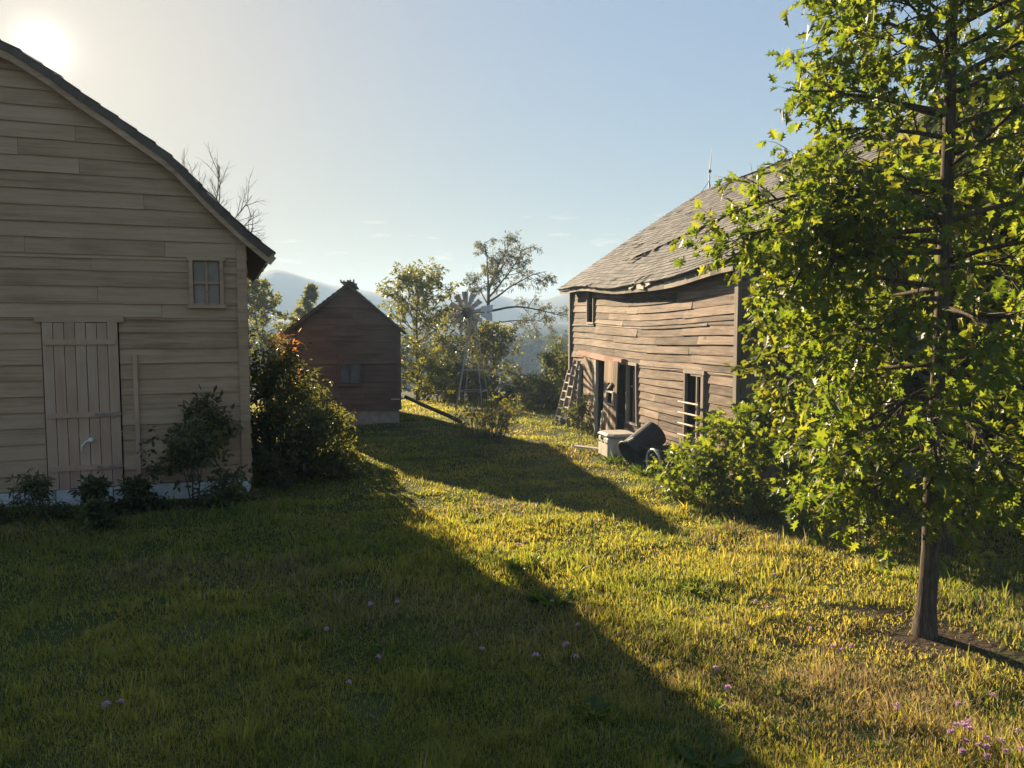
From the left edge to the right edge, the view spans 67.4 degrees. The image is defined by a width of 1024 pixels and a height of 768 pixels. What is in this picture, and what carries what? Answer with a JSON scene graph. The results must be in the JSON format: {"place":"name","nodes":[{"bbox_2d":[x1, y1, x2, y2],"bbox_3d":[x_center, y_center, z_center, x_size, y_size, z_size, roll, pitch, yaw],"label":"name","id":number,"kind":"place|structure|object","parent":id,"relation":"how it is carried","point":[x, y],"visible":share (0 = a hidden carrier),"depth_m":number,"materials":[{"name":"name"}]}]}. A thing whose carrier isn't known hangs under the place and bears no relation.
{"place":"outdoors","nodes":[
{"label":"outdoors","id":0,"kind":"place"},
{"bbox_2d":[248,319,567,347],"bbox_3d":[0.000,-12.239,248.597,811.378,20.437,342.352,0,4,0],"label":"hills","id":1,"kind":"structure","parent":0,"point":[560,327],"depth_m":336.88,"materials":[{"name":"green plant"}]},
{"bbox_2d":[248,268,568,323],"bbox_3d":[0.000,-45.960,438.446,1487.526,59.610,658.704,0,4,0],"label":"mountains","id":2,"kind":"structure","parent":0,"point":[288,285],"depth_m":521.43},
{"bbox_2d":[0,0,1021,299],"label":"sky","id":3,"kind":"structure","parent":0,"point":[372,135],"materials":[{"name":"blue"}]},
{"bbox_2d":[0,373,1023,767],"bbox_3d":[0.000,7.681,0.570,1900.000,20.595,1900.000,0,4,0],"label":"ground","id":4,"kind":"structure","parent":0,"point":[982,647],"depth_m":6.22,"materials":[{"name":"green plant"}]},
{"bbox_2d":[0,501,19,524],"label":"weed","id":5,"kind":"object","parent":4,"relation":"on","point":[2,517],"visible":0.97,"depth_m":9.37,"materials":[{"name":"green plant"}]},
{"bbox_2d":[3,467,72,523],"bbox_3d":[-5.907,1.439,9.543,0.692,0.883,0.770,-4,6,-43],"label":"weed","id":6,"kind":"object","parent":4,"relation":"on","point":[39,493],"visible":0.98,"depth_m":9.48,"materials":[{"name":"green plant"}]},
{"bbox_2d":[68,470,128,516],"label":"weed","id":7,"kind":"object","parent":4,"relation":"on","point":[96,486],"visible":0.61,"depth_m":9.78,"materials":[{"name":"green plant"}]},
{"bbox_2d":[75,494,125,530],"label":"weed","id":8,"kind":"object","parent":4,"relation":"on","point":[98,514],"visible":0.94,"depth_m":9.15,"materials":[{"name":"green plant"}]},
{"bbox_2d":[102,700,110,720],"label":"flower","id":9,"kind":"object","parent":4,"relation":"on","point":[105,703],"visible":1,"depth_m":4.63,"materials":[{"name":"purple plant"}]},
{"bbox_2d":[0,39,275,507],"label":"barn","id":10,"kind":"structure","parent":4,"relation":"on","point":[132,259],"depth_m":10.36,"materials":[{"name":"wood"}]},
{"bbox_2d":[41,322,122,489],"bbox_3d":[-5.769,0.295,10.342,0.906,2.251,0.099,-2,5,-20],"label":"door","id":11,"kind":"structure","parent":10,"relation":"in","point":[62,423],"depth_m":10.34,"materials":[{"name":"white paint"}]},
{"bbox_2d":[186,255,226,307],"bbox_3d":[-4.296,-1.430,10.799,0.520,0.725,0.096,-2,5,-20],"label":"window","id":12,"kind":"structure","parent":10,"relation":"in","point":[206,274],"depth_m":10.81,"materials":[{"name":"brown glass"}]},
{"bbox_2d":[113,473,169,512],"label":"weed","id":13,"kind":"object","parent":4,"relation":"on","point":[137,487],"visible":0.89,"depth_m":10.04,"materials":[{"name":"green plant"}]},
{"bbox_2d":[137,384,260,509],"bbox_3d":[-4.287,0.950,10.440,1.726,1.867,1.746,0,4,0],"label":"shrub","id":14,"kind":"object","parent":4,"relation":"on","point":[194,434],"visible":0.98,"depth_m":10.30,"materials":[{"name":"green plant"}]},
{"bbox_2d":[180,144,267,231],"bbox_3d":[-6.882,-2.342,18.200,2.439,6.948,2.363,0,4,0],"label":"bare tree","id":15,"kind":"object","parent":4,"relation":"on","point":[217,176],"visible":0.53,"depth_m":18.11,"materials":[{"name":"grey plant"}]},
{"bbox_2d":[249,341,261,389],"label":"tree","id":16,"kind":"object","parent":4,"relation":"on","point":[250,351],"visible":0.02,"depth_m":116.10,"materials":[{"name":"green plant"}]},
{"bbox_2d":[243,213,268,281],"bbox_3d":[-6.134,-1.369,17.354,1.634,5.192,1.524,0,4,0],"label":"bare tree","id":17,"kind":"object","parent":4,"relation":"on","point":[252,230],"visible":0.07,"depth_m":16.89,"materials":[{"name":"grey plant"}]},
{"bbox_2d":[257,328,286,391],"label":"tree","id":18,"kind":"object","parent":4,"relation":"on","point":[274,345],"visible":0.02,"depth_m":111.14,"materials":[{"name":"green plant"}]},
{"bbox_2d":[247,277,298,385],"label":"background tree","id":19,"kind":"object","parent":4,"relation":"on","point":[259,301],"visible":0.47,"depth_m":44.36,"materials":[{"name":"green plant"}]},
{"bbox_2d":[252,446,300,491],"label":"weed","id":20,"kind":"object","parent":4,"relation":"on","point":[264,463],"visible":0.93,"depth_m":11.39,"materials":[{"name":"green plant"}]},
{"bbox_2d":[262,329,303,453],"bbox_3d":[-4.258,0.184,14.247,0.883,2.460,1.016,0,4,0],"label":"sumac","id":21,"kind":"object","parent":4,"relation":"on","point":[273,347],"visible":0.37,"depth_m":14.27,"materials":[{"name":"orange plant"}]},
{"bbox_2d":[248,330,332,476],"bbox_3d":[-4.022,0.397,12.795,2.196,2.626,2.072,0,4,0],"label":"shrub","id":22,"kind":"object","parent":4,"relation":"on","point":[263,425],"visible":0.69,"depth_m":12.51,"materials":[{"name":"green plant"}]},
{"bbox_2d":[249,351,334,454],"bbox_3d":[-4.378,0.482,14.703,1.904,2.297,1.673,3,5,31],"label":"shrub","id":23,"kind":"object","parent":4,"relation":"on","point":[290,399],"visible":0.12,"depth_m":14.50,"materials":[{"name":"green plant"}]},
{"bbox_2d":[270,283,318,358],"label":"background tree","id":24,"kind":"object","parent":4,"relation":"on","point":[310,293],"visible":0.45,"depth_m":46.55,"materials":[{"name":"green plant"}]},
{"bbox_2d":[285,624,323,639],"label":"weed","id":25,"kind":"object","parent":4,"relation":"on","point":[308,629],"visible":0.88,"depth_m":5.96,"materials":[{"name":"green plant"}]},
{"bbox_2d":[254,390,369,480],"bbox_3d":[-3.226,0.892,12.332,1.816,1.573,1.756,0,4,0],"label":"shrub","id":26,"kind":"object","parent":4,"relation":"on","point":[319,429],"visible":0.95,"depth_m":12.21,"materials":[{"name":"green plant"}]},
{"bbox_2d":[293,401,358,455],"bbox_3d":[-3.529,0.986,14.418,1.457,1.369,1.374,0,4,0],"label":"shrub","id":27,"kind":"object","parent":4,"relation":"on","point":[345,431],"visible":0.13,"depth_m":14.35,"materials":[{"name":"green plant"}]},
{"bbox_2d":[283,279,406,424],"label":"shed","id":28,"kind":"structure","parent":4,"relation":"on","point":[350,332],"depth_m":18.81,"materials":[{"name":"red-brown painted wood boards"},{"name":"grey brown shingle"},{"name":"concrete"}]},
{"bbox_2d":[337,361,361,385],"bbox_3d":[-3.980,-0.254,18.808,0.580,0.595,0.114,-1,4,-9],"label":"window","id":29,"kind":"structure","parent":28,"relation":"in","point":[348,371],"depth_m":18.83,"materials":[{"name":"grey glass"}]},
{"bbox_2d":[368,642,401,662],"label":"weed","id":30,"kind":"object","parent":4,"relation":"on","point":[375,650],"visible":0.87,"depth_m":5.71,"materials":[{"name":"green plant"}]},
{"bbox_2d":[401,344,426,391],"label":"tree","id":31,"kind":"object","parent":4,"relation":"on","point":[411,357],"visible":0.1,"depth_m":126.27,"materials":[{"name":"green plant"}]},
{"bbox_2d":[410,338,442,389],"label":"tree","id":32,"kind":"object","parent":4,"relation":"on","point":[425,355],"visible":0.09,"depth_m":119.22,"materials":[{"name":"green plant"}]},
{"bbox_2d":[374,256,479,399],"bbox_3d":[-3.666,-2.039,29.822,4.050,5.753,4.628,3,5,38],"label":"background tree","id":33,"kind":"object","parent":4,"relation":"on","point":[406,277],"visible":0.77,"depth_m":29.33,"materials":[{"name":"green plant"}]},
{"bbox_2d":[404,395,462,423],"bbox_3d":[-1.968,0.634,19.224,1.518,0.704,0.142,1,4,12],"label":"pole","id":34,"kind":"object","parent":4,"relation":"on","point":[438,411],"visible":0.83,"depth_m":19.22,"materials":[{"name":"brown wood"}]},
{"bbox_2d":[410,352,465,402],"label":"shrub","id":35,"kind":"object","parent":4,"relation":"on","point":[432,367],"visible":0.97,"depth_m":26.13,"materials":[{"name":"green plant"}]},
{"bbox_2d":[440,358,479,401],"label":"shrub","id":36,"kind":"object","parent":4,"relation":"on","point":[458,364],"visible":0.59,"depth_m":26.63,"materials":[{"name":"green plant"}]},
{"bbox_2d":[425,300,496,400],"bbox_3d":[-2.149,-1.397,31.977,3.089,4.369,3.457,0,4,0],"label":"background tree","id":37,"kind":"object","parent":4,"relation":"on","point":[472,352],"visible":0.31,"depth_m":31.65,"materials":[{"name":"green plant"}]},
{"bbox_2d":[449,291,492,410],"bbox_3d":[-1.047,-0.933,22.116,1.420,3.469,1.295,1,4,14],"label":"windmill","id":38,"kind":"object","parent":4,"relation":"on","point":[467,312],"visible":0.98,"depth_m":22.10,"materials":[{"name":"metal"}]},
{"bbox_2d":[462,335,488,365],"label":"tree","id":39,"kind":"object","parent":4,"relation":"on","point":[470,354],"visible":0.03,"depth_m":162.87,"materials":[{"name":"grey plant"}]},
{"bbox_2d":[446,376,523,442],"bbox_3d":[-0.589,0.515,16.407,1.751,1.412,1.905,0,4,0],"label":"shrub","id":40,"kind":"object","parent":4,"relation":"on","point":[502,418],"visible":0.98,"depth_m":16.30,"materials":[{"name":"green plant"}]},
{"bbox_2d":[464,367,508,401],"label":"shrub","id":41,"kind":"object","parent":4,"relation":"on","point":[489,379],"visible":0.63,"depth_m":26.34,"materials":[{"name":"green plant"}]},
{"bbox_2d":[487,342,500,375],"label":"tree","id":42,"kind":"object","parent":4,"relation":"on","point":[497,373],"visible":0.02,"depth_m":168.88,"materials":[{"name":"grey plant"}]},
{"bbox_2d":[469,320,522,389],"bbox_3d":[-0.764,-0.979,32.960,2.422,3.551,2.481,1,4,14],"label":"background tree","id":43,"kind":"object","parent":4,"relation":"on","point":[492,350],"visible":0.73,"depth_m":32.62,"materials":[{"name":"green plant"}]},
{"bbox_2d":[495,335,508,378],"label":"tree","id":44,"kind":"object","parent":4,"relation":"on","point":[503,372],"visible":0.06,"depth_m":170.24,"materials":[{"name":"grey plant"}]},
{"bbox_2d":[495,340,526,372],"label":"tree","id":45,"kind":"object","parent":4,"relation":"on","point":[510,357],"visible":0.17,"depth_m":167.78,"materials":[{"name":"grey plant"}]},
{"bbox_2d":[459,230,568,365],"bbox_3d":[0.356,-3.109,34.819,5.812,7.746,2.895,0,4,0],"label":"airy tree","id":46,"kind":"object","parent":4,"relation":"on","point":[494,273],"visible":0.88,"depth_m":34.88,"materials":[{"name":"green plant"}]},
{"bbox_2d":[496,575,531,587],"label":"weed","id":47,"kind":"object","parent":4,"relation":"on","point":[507,580],"visible":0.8,"depth_m":7.19,"materials":[{"name":"green plant"}]},
{"bbox_2d":[505,332,533,378],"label":"tree","id":48,"kind":"object","parent":4,"relation":"on","point":[522,346],"visible":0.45,"depth_m":166.90,"materials":[{"name":"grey plant"}]},
{"bbox_2d":[494,370,549,402],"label":"shrub","id":49,"kind":"object","parent":4,"relation":"on","point":[517,384],"visible":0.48,"depth_m":25.63,"materials":[{"name":"green plant"}]},
{"bbox_2d":[506,554,542,569],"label":"weed","id":50,"kind":"object","parent":4,"relation":"on","point":[535,556],"visible":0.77,"depth_m":7.71,"materials":[{"name":"green plant"}]},
{"bbox_2d":[522,330,542,374],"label":"tree","id":51,"kind":"object","parent":4,"relation":"on","point":[539,334],"visible":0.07,"depth_m":173.98,"materials":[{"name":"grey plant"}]},
{"bbox_2d":[522,338,543,376],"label":"tree","id":52,"kind":"object","parent":4,"relation":"on","point":[530,361],"visible":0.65,"depth_m":162.60,"materials":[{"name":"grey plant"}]},
{"bbox_2d":[517,370,564,411],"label":"shrub","id":53,"kind":"object","parent":4,"relation":"on","point":[545,389],"visible":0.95,"depth_m":22.19,"materials":[{"name":"green plant"}]},
{"bbox_2d":[524,586,573,607],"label":"weed","id":54,"kind":"object","parent":4,"relation":"on","point":[532,598],"visible":0.91,"depth_m":6.71,"materials":[{"name":"green plant"}]},
{"bbox_2d":[533,340,567,402],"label":"shrub","id":55,"kind":"object","parent":4,"relation":"on","point":[548,361],"visible":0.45,"depth_m":24.11,"materials":[{"name":"green plant"}]},
{"bbox_2d":[538,331,563,374],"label":"tree","id":56,"kind":"object","parent":4,"relation":"on","point":[545,343],"visible":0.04,"depth_m":148.99,"materials":[{"name":"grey plant"}]},
{"bbox_2d":[540,334,567,395],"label":"shrub","id":57,"kind":"object","parent":4,"relation":"on","point":[550,346],"visible":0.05,"depth_m":25.53,"materials":[{"name":"green plant"}]},
{"bbox_2d":[542,329,567,372],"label":"tree","id":58,"kind":"object","parent":4,"relation":"on","point":[565,336],"visible":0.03,"depth_m":140.13,"materials":[{"name":"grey plant"}]},
{"bbox_2d":[550,342,567,391],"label":"tree","id":59,"kind":"object","parent":4,"relation":"on","point":[563,351],"visible":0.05,"depth_m":118.85,"materials":[{"name":"green plant"}]},
{"bbox_2d":[554,370,574,422],"bbox_3d":[1.308,0.314,19.195,0.314,1.341,0.721,-1,4,-13],"label":"ladder","id":60,"kind":"object","parent":4,"relation":"on","point":[564,390],"visible":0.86,"depth_m":19.27,"materials":[{"name":"brown wood"}]},
{"bbox_2d":[562,641,569,662],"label":"flower","id":61,"kind":"object","parent":4,"relation":"on","point":[564,643],"visible":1,"depth_m":5.43,"materials":[{"name":"purple plant"}]},
{"bbox_2d":[562,360,580,425],"bbox_3d":[1.424,0.224,18.762,0.274,1.617,0.781,-1,4,-13],"label":"ladder","id":62,"kind":"object","parent":4,"relation":"on","point":[575,376],"visible":0.85,"depth_m":18.70,"materials":[{"name":"brown wood"}]},
{"bbox_2d":[571,365,581,427],"bbox_3d":[1.549,0.306,18.439,0.175,1.526,0.395,-1,4,-13],"label":"ladder","id":63,"kind":"object","parent":4,"relation":"on","point":[578,389],"visible":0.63,"depth_m":18.26,"materials":[{"name":"brown wood"}]},
{"bbox_2d":[556,392,600,431],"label":"shrub","id":64,"kind":"object","parent":4,"relation":"on","point":[581,409],"visible":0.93,"depth_m":17.50,"materials":[{"name":"green plant"}]},
{"bbox_2d":[574,445,598,449],"bbox_3d":[1.460,1.233,14.882,0.501,0.075,0.160,1,4,12],"label":"plank","id":65,"kind":"object","parent":4,"relation":"on","point":[584,447],"visible":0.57,"depth_m":14.83,"materials":[{"name":"beige wood"}]},
{"bbox_2d":[573,618,602,630],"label":"weed","id":66,"kind":"object","parent":4,"relation":"on","point":[582,623],"visible":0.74,"depth_m":6.14,"materials":[{"name":"green plant"}]},
{"bbox_2d":[567,692,624,728],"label":"weed","id":67,"kind":"object","parent":4,"relation":"on","point":[595,702],"visible":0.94,"depth_m":4.74,"materials":[{"name":"green plant"}]},
{"bbox_2d":[598,450,626,463],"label":"grass tuft","id":68,"kind":"object","parent":4,"relation":"on","point":[609,460],"visible":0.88,"depth_m":13.60,"materials":[{"name":"green plant"}]},
{"bbox_2d":[597,430,632,458],"bbox_3d":[1.960,1.119,14.322,0.600,0.450,0.700,-1,4,-13],"label":"cooler","id":69,"kind":"object","parent":4,"relation":"on","point":[608,440],"visible":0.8,"depth_m":14.03,"materials":[{"name":"beige plastic"}]},
{"bbox_2d":[618,422,665,466],"bbox_3d":[2.231,1.037,13.190,0.819,0.767,0.546,-3,5,-31],"label":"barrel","id":70,"kind":"object","parent":4,"relation":"on","point":[649,434],"visible":0.92,"depth_m":13.04,"materials":[{"name":"black plastic"}]},
{"bbox_2d":[627,463,660,475],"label":"grass tuft","id":71,"kind":"object","parent":4,"relation":"on","point":[646,472],"visible":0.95,"depth_m":12.48,"materials":[{"name":"green plant"}]},
{"bbox_2d":[635,445,675,470],"bbox_3d":[2.484,1.244,12.980,0.708,0.456,0.456,-2,5,-25],"label":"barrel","id":72,"kind":"object","parent":4,"relation":"on","point":[637,461],"visible":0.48,"depth_m":12.88,"materials":[{"name":"black plastic"}]},
{"bbox_2d":[646,448,692,474],"bbox_3d":[2.619,1.262,12.662,0.711,0.446,0.446,-2,5,-21],"label":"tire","id":73,"kind":"object","parent":4,"relation":"on","point":[661,455],"visible":0.4,"depth_m":12.48,"materials":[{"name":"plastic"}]},
{"bbox_2d":[674,576,723,593],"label":"weed","id":74,"kind":"object","parent":4,"relation":"on","point":[691,584],"visible":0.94,"depth_m":7.06,"materials":[{"name":"green plant"}]},
{"bbox_2d":[655,731,747,767],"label":"weed","id":75,"kind":"object","parent":4,"relation":"on","point":[735,758],"visible":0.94,"depth_m":4.24,"materials":[{"name":"green plant"}]},
{"bbox_2d":[644,433,773,508],"bbox_3d":[2.643,1.324,10.566,1.639,1.309,1.651,0,4,0],"label":"bush","id":76,"kind":"object","parent":4,"relation":"on","point":[683,466],"visible":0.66,"depth_m":10.43,"materials":[{"name":"plant"}]},
{"bbox_2d":[711,664,718,684],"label":"flower","id":77,"kind":"object","parent":4,"relation":"on","point":[715,667],"visible":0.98,"depth_m":5.11,"materials":[{"name":"pink plant"}]},
{"bbox_2d":[705,521,727,526],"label":"weed","id":78,"kind":"object","parent":4,"relation":"on","point":[716,523],"visible":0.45,"depth_m":9.41,"materials":[{"name":"green plant"}]},
{"bbox_2d":[705,697,732,713],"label":"weed","id":79,"kind":"object","parent":4,"relation":"on","point":[711,703],"visible":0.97,"depth_m":4.82,"materials":[{"name":"green plant"}]},
{"bbox_2d":[683,391,823,517],"bbox_3d":[3.261,1.060,10.166,2.017,1.896,1.871,3,5,39],"label":"oak sapling","id":80,"kind":"object","parent":4,"relation":"on","point":[752,494],"visible":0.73,"depth_m":10.07,"materials":[{"name":"plant"}]},
{"bbox_2d":[763,678,807,699],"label":"weed","id":81,"kind":"object","parent":4,"relation":"on","point":[782,683],"visible":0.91,"depth_m":5.08,"materials":[{"name":"green plant"}]},
{"bbox_2d":[557,92,1014,490],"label":"barn","id":82,"kind":"structure","parent":4,"relation":"on","point":[655,336],"depth_m":14.10,"materials":[{"name":"brown wood"}]},
{"bbox_2d":[583,357,594,428],"bbox_3d":[1.781,0.178,17.675,0.030,1.630,0.800,-1,4,-13],"label":"door","id":83,"kind":"structure","parent":82,"relation":"in","point":[589,363],"depth_m":17.61,"materials":[{"name":"brown wood"}]},
{"bbox_2d":[586,291,594,323],"bbox_3d":[1.830,-1.815,17.661,0.113,0.878,0.560,-1,4,-13],"label":"window","id":84,"kind":"structure","parent":82,"relation":"in","point":[587,292],"depth_m":17.84,"materials":[{"name":"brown wood"}]},
{"bbox_2d":[600,360,618,430],"bbox_3d":[2.028,0.343,16.052,0.080,1.659,0.950,-1,4,-13],"label":"door","id":85,"kind":"structure","parent":82,"relation":"in","point":[611,368],"depth_m":15.97,"materials":[{"name":"brown wood"}]},
{"bbox_2d":[625,362,638,425],"bbox_3d":[2.405,0.199,15.211,0.134,1.253,0.580,-1,4,-13],"label":"window","id":86,"kind":"structure","parent":82,"relation":"in","point":[635,384],"depth_m":15.31,"materials":[{"name":"beige wood"}]},
{"bbox_2d":[677,369,706,451],"bbox_3d":[2.950,0.454,12.602,0.158,1.381,0.755,-1,4,-13],"label":"window","id":87,"kind":"structure","parent":82,"relation":"in","point":[698,373],"depth_m":12.48,"materials":[{"name":"beige wood"}]},
{"bbox_2d":[701,149,711,192],"bbox_3d":[5.051,-5.439,19.674,0.456,1.123,0.139,-3,5,-34],"label":"lightning rod","id":88,"kind":"object","parent":82,"relation":"on","point":[709,171],"visible":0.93,"depth_m":19.64,"materials":[{"name":"metal"}]},
{"bbox_2d":[723,222,945,508],"bbox_3d":[3.921,-0.212,9.930,2.449,3.865,2.499,0,4,0],"label":"poplar tree","id":89,"kind":"object","parent":4,"relation":"on","point":[766,389],"visible":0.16,"depth_m":9.71,"materials":[{"name":"green plant"}]},
{"bbox_2d":[668,0,1023,639],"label":"tree","id":90,"kind":"object","parent":4,"relation":"on","point":[793,236],"visible":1,"depth_m":5.55,"materials":[{"name":"green plant"}]},
{"bbox_2d":[829,675,870,694],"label":"weed","id":91,"kind":"object","parent":4,"relation":"on","point":[852,681],"visible":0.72,"depth_m":5.15,"materials":[{"name":"green plant"}]},
{"bbox_2d":[893,701,900,725],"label":"flower","id":92,"kind":"object","parent":4,"relation":"on","point":[897,704],"visible":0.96,"depth_m":4.66,"materials":[{"name":"pink plant"}]},
{"bbox_2d":[796,133,1023,554],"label":"poplar tree","id":93,"kind":"object","parent":4,"relation":"on","point":[974,242],"visible":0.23,"depth_m":7.77,"materials":[{"name":"green plant"}]},
{"bbox_2d":[826,64,1023,504],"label":"maple tree","id":94,"kind":"object","parent":4,"relation":"on","point":[961,105],"visible":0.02,"depth_m":9.64,"materials":[{"name":"green plant"}]},
{"bbox_2d":[947,728,955,748],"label":"flower","id":95,"kind":"object","parent":4,"relation":"on","point":[950,730],"visible":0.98,"depth_m":4.31,"materials":[{"name":"pink plant"}]},
{"bbox_2d":[953,721,961,728],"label":"flower","id":96,"kind":"object","parent":4,"relation":"on","point":[955,724],"visible":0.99,"depth_m":4.40,"materials":[{"name":"pink plant"}]},
{"bbox_2d":[958,747,966,766],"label":"flower","id":97,"kind":"object","parent":4,"relation":"on","point":[961,750],"visible":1,"depth_m":4.11,"materials":[{"name":"pink plant"}]},
{"bbox_2d":[960,721,968,731],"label":"flower","id":98,"kind":"object","parent":4,"relation":"on","point":[964,723],"visible":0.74,"depth_m":4.43,"materials":[{"name":"pink plant"}]},
{"bbox_2d":[961,738,969,758],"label":"flower","id":99,"kind":"object","parent":4,"relation":"on","point":[965,740],"visible":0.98,"depth_m":4.26,"materials":[{"name":"pink plant"}]},
{"bbox_2d":[909,0,1023,483],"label":"maple tree","id":100,"kind":"object","parent":4,"relation":"on","point":[974,98],"visible":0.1,"depth_m":9.18,"materials":[{"name":"green plant"}]},
{"bbox_2d":[965,725,973,748],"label":"flower","id":101,"kind":"object","parent":4,"relation":"on","point":[968,727],"visible":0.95,"depth_m":4.34,"materials":[{"name":"pink plant"}]},
{"bbox_2d":[974,742,982,760],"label":"flower","id":102,"kind":"object","parent":4,"relation":"on","point":[979,744],"visible":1,"depth_m":4.18,"materials":[{"name":"pink plant"}]},
{"bbox_2d":[982,743,990,752],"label":"flower","id":103,"kind":"object","parent":4,"relation":"on","point":[987,745],"visible":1,"depth_m":4.16,"materials":[{"name":"pink plant"}]},
{"bbox_2d":[983,752,990,767],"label":"flower","id":104,"kind":"object","parent":4,"relation":"on","point":[987,755],"visible":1,"depth_m":4.06,"materials":[{"name":"pink plant"}]},
{"bbox_2d":[996,737,1004,757],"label":"flower","id":105,"kind":"object","parent":4,"relation":"on","point":[1001,740],"visible":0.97,"depth_m":4.26,"materials":[{"name":"pink plant"}]},
{"bbox_2d":[684,503,700,511],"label":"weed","id":106,"kind":"object","parent":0,"point":[693,506],"visible":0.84,"depth_m":10.23,"materials":[{"name":"green plant"}]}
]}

